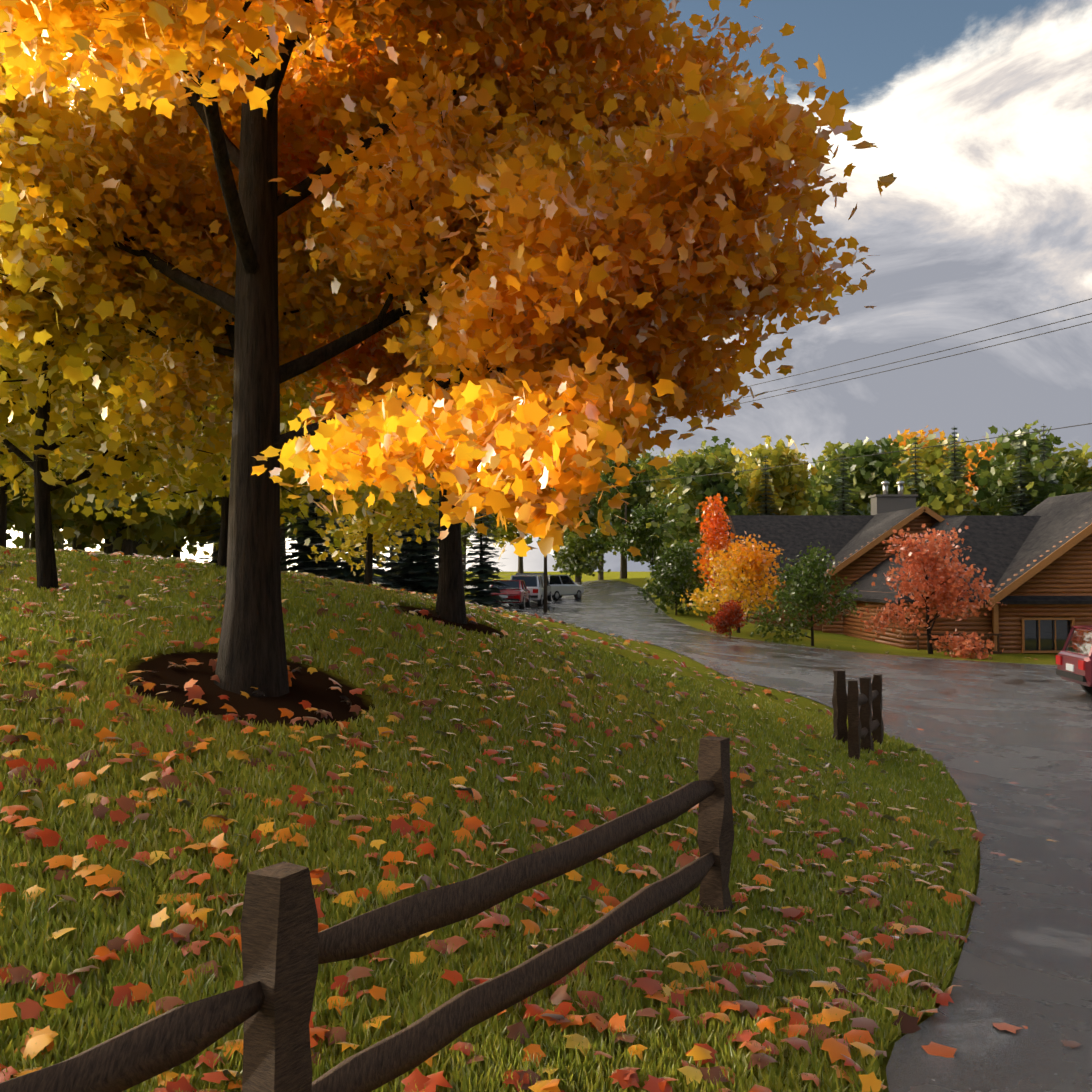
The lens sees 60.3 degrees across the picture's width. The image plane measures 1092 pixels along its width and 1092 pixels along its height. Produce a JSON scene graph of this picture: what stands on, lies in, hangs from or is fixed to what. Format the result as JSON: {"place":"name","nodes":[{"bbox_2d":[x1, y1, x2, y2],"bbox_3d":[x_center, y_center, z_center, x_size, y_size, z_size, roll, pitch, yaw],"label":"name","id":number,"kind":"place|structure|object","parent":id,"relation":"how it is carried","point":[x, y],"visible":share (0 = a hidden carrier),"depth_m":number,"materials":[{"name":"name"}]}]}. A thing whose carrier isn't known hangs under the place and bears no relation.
{"place":"outdoors","nodes":[
{"label":"outdoors","id":0,"kind":"place"},
{"bbox_2d":[13,525,29,549],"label":"tree","id":1,"kind":"object","parent":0,"point":[27,539],"depth_m":73.37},
{"bbox_2d":[103,537,112,554],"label":"tree","id":2,"kind":"object","parent":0,"point":[107,550],"depth_m":43.57,"materials":[{"name":"green plant"}]},
{"bbox_2d":[132,389,215,557],"bbox_3d":[-17.357,-4.925,40.163,8.374,11.894,9.886,0,-2,-1],"label":"tree","id":3,"kind":"object","parent":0,"point":[134,546],"depth_m":39.73,"materials":[{"name":"green plant"}]},
{"bbox_2d":[166,545,195,560],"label":"tree","id":4,"kind":"object","parent":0,"point":[187,547],"depth_m":54.56,"materials":[{"name":"green plant"}]},
{"bbox_2d":[212,542,216,564],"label":"tree","id":5,"kind":"object","parent":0,"point":[214,548],"depth_m":75.51,"materials":[{"name":"green plant"}]},
{"bbox_2d":[384,547,396,574],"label":"tree","id":6,"kind":"object","parent":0,"point":[391,554],"depth_m":91.58,"materials":[{"name":"green plant"}]},
{"bbox_2d":[0,571,1068,1091],"bbox_3d":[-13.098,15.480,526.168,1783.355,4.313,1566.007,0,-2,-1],"label":"ground","id":7,"kind":"structure","parent":0,"point":[316,691],"depth_m":7.66,"materials":[{"name":"green plant"}]},
{"bbox_2d":[0,408,96,537],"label":"hill tree","id":8,"kind":"object","parent":7,"relation":"on","point":[23,521],"visible":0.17,"depth_m":28.45,"materials":[{"name":"plant"}]},
{"bbox_2d":[7,523,97,549],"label":"hill tree","id":9,"kind":"object","parent":7,"relation":"on","point":[18,541],"depth_m":44.54,"materials":[{"name":"green plant"}]},
{"bbox_2d":[0,357,119,547],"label":"lawn tree","id":10,"kind":"object","parent":7,"relation":"on","point":[28,473],"depth_m":21.78,"materials":[{"name":"plant"}]},
{"bbox_2d":[12,507,181,552],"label":"hill tree","id":11,"kind":"object","parent":7,"relation":"on","point":[60,546],"depth_m":40.68,"materials":[{"name":"green plant"}]},
{"bbox_2d":[12,372,199,552],"bbox_3d":[-16.845,-3.589,35.927,8.134,8.715,7.599,0,-2,-1],"label":"hill tree","id":12,"kind":"object","parent":7,"relation":"on","point":[168,529],"depth_m":35.79,"materials":[{"name":"green plant"}]},
{"bbox_2d":[7,355,211,557],"bbox_3d":[-13.741,-3.425,30.609,7.139,8.035,6.580,0,-2,-1],"label":"hill tree","id":13,"kind":"object","parent":7,"relation":"on","point":[90,526],"depth_m":29.96,"materials":[{"name":"green plant"}]},
{"bbox_2d":[82,490,220,559],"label":"hill tree","id":14,"kind":"object","parent":7,"relation":"on","point":[195,530],"depth_m":46.22,"materials":[{"name":"green plant"}]},
{"bbox_2d":[0,65,329,589],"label":"lawn tree","id":15,"kind":"object","parent":7,"relation":"on","point":[72,356],"depth_m":10.54,"materials":[{"name":"yellow plant"}]},
{"bbox_2d":[32,315,417,567],"bbox_3d":[-5.352,-2.318,16.157,6.298,5.662,5.842,0,-2,-1],"label":"lawn tree","id":16,"kind":"object","parent":7,"relation":"on","point":[288,410],"depth_m":15.53,"materials":[{"name":"yellow plant"}]},
{"bbox_2d":[186,495,289,566],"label":"hill spruce","id":17,"kind":"object","parent":7,"relation":"on","point":[215,539],"visible":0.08,"depth_m":37.76,"materials":[{"name":"green plant"}]},
{"bbox_2d":[213,391,339,570],"bbox_3d":[-13.153,-4.373,48.057,10.852,12.641,9.680,0,-2,-1],"label":"tree","id":18,"kind":"object","parent":7,"relation":"on","point":[286,509],"depth_m":47.67,"materials":[{"name":"green plant"}]},
{"bbox_2d":[284,506,337,571],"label":"tree","id":19,"kind":"object","parent":7,"relation":"on","point":[290,531],"depth_m":61.61,"materials":[{"name":"green plant"}]},
{"bbox_2d":[280,420,345,576],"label":"hill spruce","id":20,"kind":"object","parent":7,"relation":"on","point":[303,534],"depth_m":39.17,"materials":[{"name":"green plant"}]},
{"bbox_2d":[293,495,412,589],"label":"hill spruce","id":21,"kind":"object","parent":7,"relation":"on","point":[344,572],"depth_m":35.21,"materials":[{"name":"green plant"}]},
{"bbox_2d":[300,395,495,586],"bbox_3d":[-3.524,-1.587,22.462,5.361,5.347,5.592,0,-2,-1],"label":"lawn tree","id":22,"kind":"object","parent":7,"relation":"on","point":[382,506],"depth_m":21.99,"materials":[{"name":"yellow plant"}]},
{"bbox_2d":[373,473,472,592],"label":"hill spruce","id":23,"kind":"object","parent":7,"relation":"on","point":[403,557],"depth_m":43.14,"materials":[{"name":"green plant"}]},
{"bbox_2d":[383,470,465,555],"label":"tree","id":24,"kind":"object","parent":7,"relation":"on","point":[436,548],"depth_m":70.80,"materials":[{"name":"green plant"}]},
{"bbox_2d":[378,475,472,599],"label":"hill spruce","id":25,"kind":"object","parent":7,"relation":"on","point":[425,580],"depth_m":37.39,"materials":[{"name":"green plant"}]},
{"bbox_2d":[198,71,672,623],"bbox_3d":[-1.049,-4.768,13.171,7.193,11.715,7.881,0,-2,-1],"label":"maple","id":26,"kind":"object","parent":7,"relation":"on","point":[371,353],"depth_m":11.47,"materials":[{"name":"orange plant"}]},
{"bbox_2d":[0,0,896,696],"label":"maple","id":27,"kind":"object","parent":7,"relation":"on","point":[620,232],"depth_m":7.62,"materials":[{"name":"orange plant"}]},
{"bbox_2d":[461,491,515,580],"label":"tree","id":28,"kind":"object","parent":7,"relation":"on","point":[492,524],"depth_m":99.50,"materials":[{"name":"plant"}]},
{"bbox_2d":[0,547,981,1091],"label":"grass","id":29,"kind":"structure","parent":7,"relation":"on","point":[764,729],"depth_m":5.93,"materials":[{"name":"green plant"}]},
{"bbox_2d":[461,512,526,610],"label":"hill spruce","id":30,"kind":"object","parent":7,"relation":"on","point":[487,598],"depth_m":40.51,"materials":[{"name":"green plant"}]},
{"bbox_2d":[479,489,553,572],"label":"tree","id":31,"kind":"object","parent":7,"relation":"on","point":[512,532],"depth_m":109.34,"materials":[{"name":"plant"}]},
{"bbox_2d":[428,501,626,612],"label":"poles","id":32,"kind":"object","parent":7,"relation":"on","point":[545,584],"visible":0.38,"depth_m":47.34,"materials":[{"name":"brown wood"}]},
{"bbox_2d":[549,298,1091,488],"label":"power lines","id":33,"kind":"object","parent":32,"relation":"attached to","point":[907,366],"visible":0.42,"depth_m":36.01,"materials":[{"name":"black"}]},
{"bbox_2d":[0,546,1080,1091],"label":"fallen leaves","id":34,"kind":"object","parent":7,"relation":"on","point":[40,1040],"visible":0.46,"depth_m":5.03,"materials":[{"name":"orange plant"}]},
{"bbox_2d":[241,670,883,1091],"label":"fence posts","id":35,"kind":"object","parent":7,"relation":"on","point":[279,932],"visible":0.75,"depth_m":2.67,"materials":[{"name":"brown wood"}]},
{"bbox_2d":[0,690,879,1091],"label":"fence rails","id":36,"kind":"object","parent":35,"relation":"attached to","point":[152,1048],"visible":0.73,"depth_m":3.21,"materials":[{"name":"brown wood"}]},
{"bbox_2d":[518,466,626,582],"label":"tree","id":37,"kind":"object","parent":7,"relation":"on","point":[592,512],"depth_m":92.68,"materials":[{"name":"green plant"}]},
{"bbox_2d":[551,522,610,584],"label":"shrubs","id":38,"kind":"object","parent":7,"relation":"on","point":[575,560],"depth_m":77.24,"materials":[{"name":"green plant"}]},
{"bbox_2d":[598,464,638,579],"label":"tree","id":39,"kind":"object","parent":7,"relation":"on","point":[601,576],"depth_m":119.66,"materials":[{"name":"green plant"}]},
{"bbox_2d":[596,450,658,578],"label":"tree","id":40,"kind":"object","parent":7,"relation":"on","point":[635,490],"depth_m":97.70,"materials":[{"name":"green plant"}]},
{"bbox_2d":[609,493,675,577],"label":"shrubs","id":41,"kind":"object","parent":7,"relation":"on","point":[638,528],"depth_m":81.40,"materials":[{"name":"green plant"}]},
{"bbox_2d":[629,448,665,576],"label":"tree","id":42,"kind":"object","parent":7,"relation":"on","point":[643,465],"depth_m":124.70,"materials":[{"name":"green plant"}]},
{"bbox_2d":[630,541,715,614],"bbox_3d":[7.496,1.841,51.947,5.476,4.303,4.539,0,-2,-1],"label":"hedge shrub","id":43,"kind":"object","parent":7,"relation":"on","point":[672,577],"depth_m":51.82,"materials":[{"name":"green plant"}]},
{"bbox_2d":[644,449,703,548],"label":"tree","id":44,"kind":"object","parent":7,"relation":"on","point":[666,483],"depth_m":97.35,"materials":[{"name":"green plant"}]},
{"bbox_2d":[650,536,713,610],"bbox_3d":[8.377,1.651,55.799,4.182,4.568,4.628,0,-2,-1],"label":"hedge shrub","id":45,"kind":"object","parent":7,"relation":"on","point":[694,577],"depth_m":55.30,"materials":[{"name":"green plant"}]},
{"bbox_2d":[646,440,774,590],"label":"tree","id":46,"kind":"object","parent":7,"relation":"on","point":[692,492],"depth_m":69.04,"materials":[{"name":"green plant"}]},
{"bbox_2d":[690,493,738,611],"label":"tree","id":47,"kind":"object","parent":7,"relation":"on","point":[712,521],"depth_m":46.29,"materials":[{"name":"orange plant"}]},
{"bbox_2d":[698,436,745,505],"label":"tree","id":48,"kind":"object","parent":7,"relation":"on","point":[714,439],"visible":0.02,"depth_m":102.04,"materials":[{"name":"green plant"}]},
{"bbox_2d":[702,598,747,636],"bbox_3d":[7.337,2.978,38.358,1.974,1.713,1.599,0,-2,-1],"label":"barberry shrub","id":49,"kind":"object","parent":7,"relation":"on","point":[733,611],"depth_m":38.07,"materials":[{"name":"red plant"}]},
{"bbox_2d":[671,531,786,632],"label":"orange tree","id":50,"kind":"object","parent":7,"relation":"on","point":[758,556],"depth_m":41.28,"materials":[{"name":"orange plant"}]},
{"bbox_2d":[753,456,780,514],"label":"conifer tree","id":51,"kind":"object","parent":7,"relation":"on","point":[763,510],"depth_m":70.10,"materials":[{"name":"green plant"}]},
{"bbox_2d":[727,435,821,514],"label":"tree","id":52,"kind":"object","parent":7,"relation":"on","point":[790,491],"depth_m":72.56,"materials":[{"name":"plant"}]},
{"bbox_2d":[739,542,867,645],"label":"tree","id":53,"kind":"object","parent":7,"relation":"on","point":[814,579],"depth_m":36.59,"materials":[{"name":"green plant"}]},
{"bbox_2d":[795,453,813,489],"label":"tree","id":54,"kind":"object","parent":7,"relation":"on","point":[806,479],"depth_m":99.63,"materials":[{"name":"green plant"}]},
{"bbox_2d":[798,441,852,514],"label":"tree","id":55,"kind":"object","parent":7,"relation":"on","point":[829,452],"visible":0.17,"depth_m":88.00,"materials":[{"name":"green plant"}]},
{"bbox_2d":[826,451,857,514],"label":"conifer tree","id":56,"kind":"object","parent":7,"relation":"on","point":[844,498],"depth_m":66.19,"materials":[{"name":"green plant"}]},
{"bbox_2d":[801,437,914,514],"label":"tree","id":57,"kind":"object","parent":7,"relation":"on","point":[867,475],"depth_m":68.93,"materials":[{"name":"green plant"}]},
{"bbox_2d":[725,491,1091,603],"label":"roof","id":58,"kind":"structure","parent":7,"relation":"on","point":[1004,548],"depth_m":44.68,"materials":[{"name":"grey"}]},
{"bbox_2d":[868,494,917,514],"bbox_3d":[20.452,-1.839,55.379,2.500,2.310,1.200,0,-2,-1],"label":"chimney","id":59,"kind":"object","parent":58,"relation":"on","point":[883,503],"visible":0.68,"depth_m":54.90,"materials":[{"name":"grey concrete"}]},
{"bbox_2d":[881,481,904,493],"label":"chimney flues","id":60,"kind":"object","parent":59,"relation":"on","point":[900,484],"visible":0.79,"depth_m":55.29,"materials":[{"name":"silver metal"}]},
{"bbox_2d":[905,438,925,506],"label":"conifer tree","id":61,"kind":"object","parent":7,"relation":"on","point":[913,475],"depth_m":62.23,"materials":[{"name":"green plant"}]},
{"bbox_2d":[889,425,958,470],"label":"tree","id":62,"kind":"object","parent":7,"relation":"on","point":[921,437],"visible":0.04,"depth_m":84.07,"materials":[{"name":"plant"}]},
{"bbox_2d":[857,523,1006,659],"bbox_3d":[15.006,1.955,37.008,5.578,5.721,4.967,0,-2,-1],"label":"weeping tree","id":63,"kind":"object","parent":7,"relation":"on","point":[946,593],"depth_m":36.67,"materials":[{"name":"red plant"}]},
{"bbox_2d":[892,433,979,512],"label":"tree","id":64,"kind":"object","parent":7,"relation":"on","point":[936,455],"depth_m":72.13,"materials":[{"name":"plant"}]},
{"bbox_2d":[894,464,980,514],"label":"tree","id":65,"kind":"object","parent":7,"relation":"on","point":[939,493],"visible":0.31,"depth_m":61.14,"materials":[{"name":"green plant"}]},
{"bbox_2d":[942,427,972,504],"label":"conifer tree","id":66,"kind":"object","parent":7,"relation":"on","point":[957,472],"depth_m":64.33,"materials":[{"name":"green plant"}]},
{"bbox_2d":[938,434,994,465],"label":"tree","id":67,"kind":"object","parent":7,"relation":"on","point":[964,450],"visible":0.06,"depth_m":90.99,"materials":[{"name":"plant"}]},
{"bbox_2d":[964,437,997,501],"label":"tree","id":68,"kind":"object","parent":7,"relation":"on","point":[978,447],"visible":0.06,"depth_m":78.16,"materials":[{"name":"plant"}]},
{"bbox_2d":[975,455,1074,515],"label":"tree","id":69,"kind":"object","parent":7,"relation":"on","point":[1002,485],"depth_m":63.21,"materials":[{"name":"green plant"}]},
{"bbox_2d":[963,420,1091,514],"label":"tree","id":70,"kind":"object","parent":7,"relation":"on","point":[1004,447],"visible":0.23,"depth_m":70.25,"materials":[{"name":"green plant"}]},
{"bbox_2d":[1000,434,1061,617],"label":"conifer tree","id":71,"kind":"object","parent":7,"relation":"on","point":[1018,512],"depth_m":62.25,"materials":[{"name":"green plant"}]},
{"bbox_2d":[1035,425,1065,500],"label":"conifer tree","id":72,"kind":"object","parent":7,"relation":"on","point":[1046,439],"depth_m":65.39,"materials":[{"name":"plant"}]},
{"bbox_2d":[1047,441,1091,490],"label":"tree","id":73,"kind":"object","parent":7,"relation":"on","point":[1080,469],"visible":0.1,"depth_m":72.72,"materials":[{"name":"green plant"}]},
{"bbox_2d":[7,0,1091,571],"label":"sky","id":74,"kind":"structure","parent":0,"point":[980,111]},
{"bbox_2d":[464,580,1091,1091],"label":"road asphalt","id":75,"kind":"structure","parent":0,"point":[1024,956],"depth_m":9.71,"materials":[{"name":"grey asphalt"}]},
{"bbox_2d":[491,580,530,609],"bbox_3d":[-1.887,2.475,48.339,1.870,1.480,4.640,0,-2,5],"label":"red car","id":76,"kind":"object","parent":75,"relation":"on","point":[523,595],"visible":0.65,"depth_m":46.76,"materials":[{"name":"red paint"}]},
{"bbox_2d":[508,575,543,606],"bbox_3d":[-1.038,2.538,53.847,1.870,1.750,4.540,0,-2,5],"label":"white car body","id":77,"kind":"object","parent":75,"relation":"on","point":[534,584],"visible":0.54,"depth_m":51.93,"materials":[{"name":"white paint"}]},
{"bbox_2d":[516,573,551,601],"bbox_3d":[-0.788,2.627,59.349,2.000,1.880,5.440,0,-2,5],"label":"silver pickup body","id":78,"kind":"object","parent":75,"relation":"on","point":[549,596],"visible":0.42,"depth_m":58.20,"materials":[{"name":"grey paint"}]},
{"bbox_2d":[548,575,583,600],"bbox_3d":[0.747,2.866,65.362,1.870,1.750,4.740,-1,-2,33],"label":"suv","id":79,"kind":"object","parent":75,"relation":"on","point":[561,585],"visible":0.62,"depth_m":64.53,"materials":[{"name":"grey paint"}]},
{"bbox_2d":[1056,625,1091,693],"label":"red car","id":80,"kind":"object","parent":75,"relation":"on","point":[1074,660],"visible":0.98,"depth_m":22.84,"materials":[{"name":"red paint"}]},
{"bbox_2d":[721,515,1001,653],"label":"shrubs","id":81,"kind":"object","parent":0,"point":[987,635],"visible":0.33,"depth_m":39.17,"materials":[{"name":"plant"}]},
{"bbox_2d":[720,512,1091,653],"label":"log cabin walls","id":82,"kind":"structure","parent":0,"point":[1068,572],"depth_m":39.93,"materials":[{"name":"brown wood"}]},
{"bbox_2d":[823,506,1091,652],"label":"wood trim","id":83,"kind":"structure","parent":82,"relation":"attached to","point":[1043,563],"depth_m":39.74,"materials":[{"name":"brown wood"}]},
{"bbox_2d":[1024,620,1069,649],"bbox_3d":[21.267,3.785,40.004,2.050,1.300,0.030,0,-2,-1],"label":"window","id":84,"kind":"structure","parent":82,"relation":"in","point":[1047,642],"depth_m":39.99,"materials":[{"name":"black glass"}]}
]}

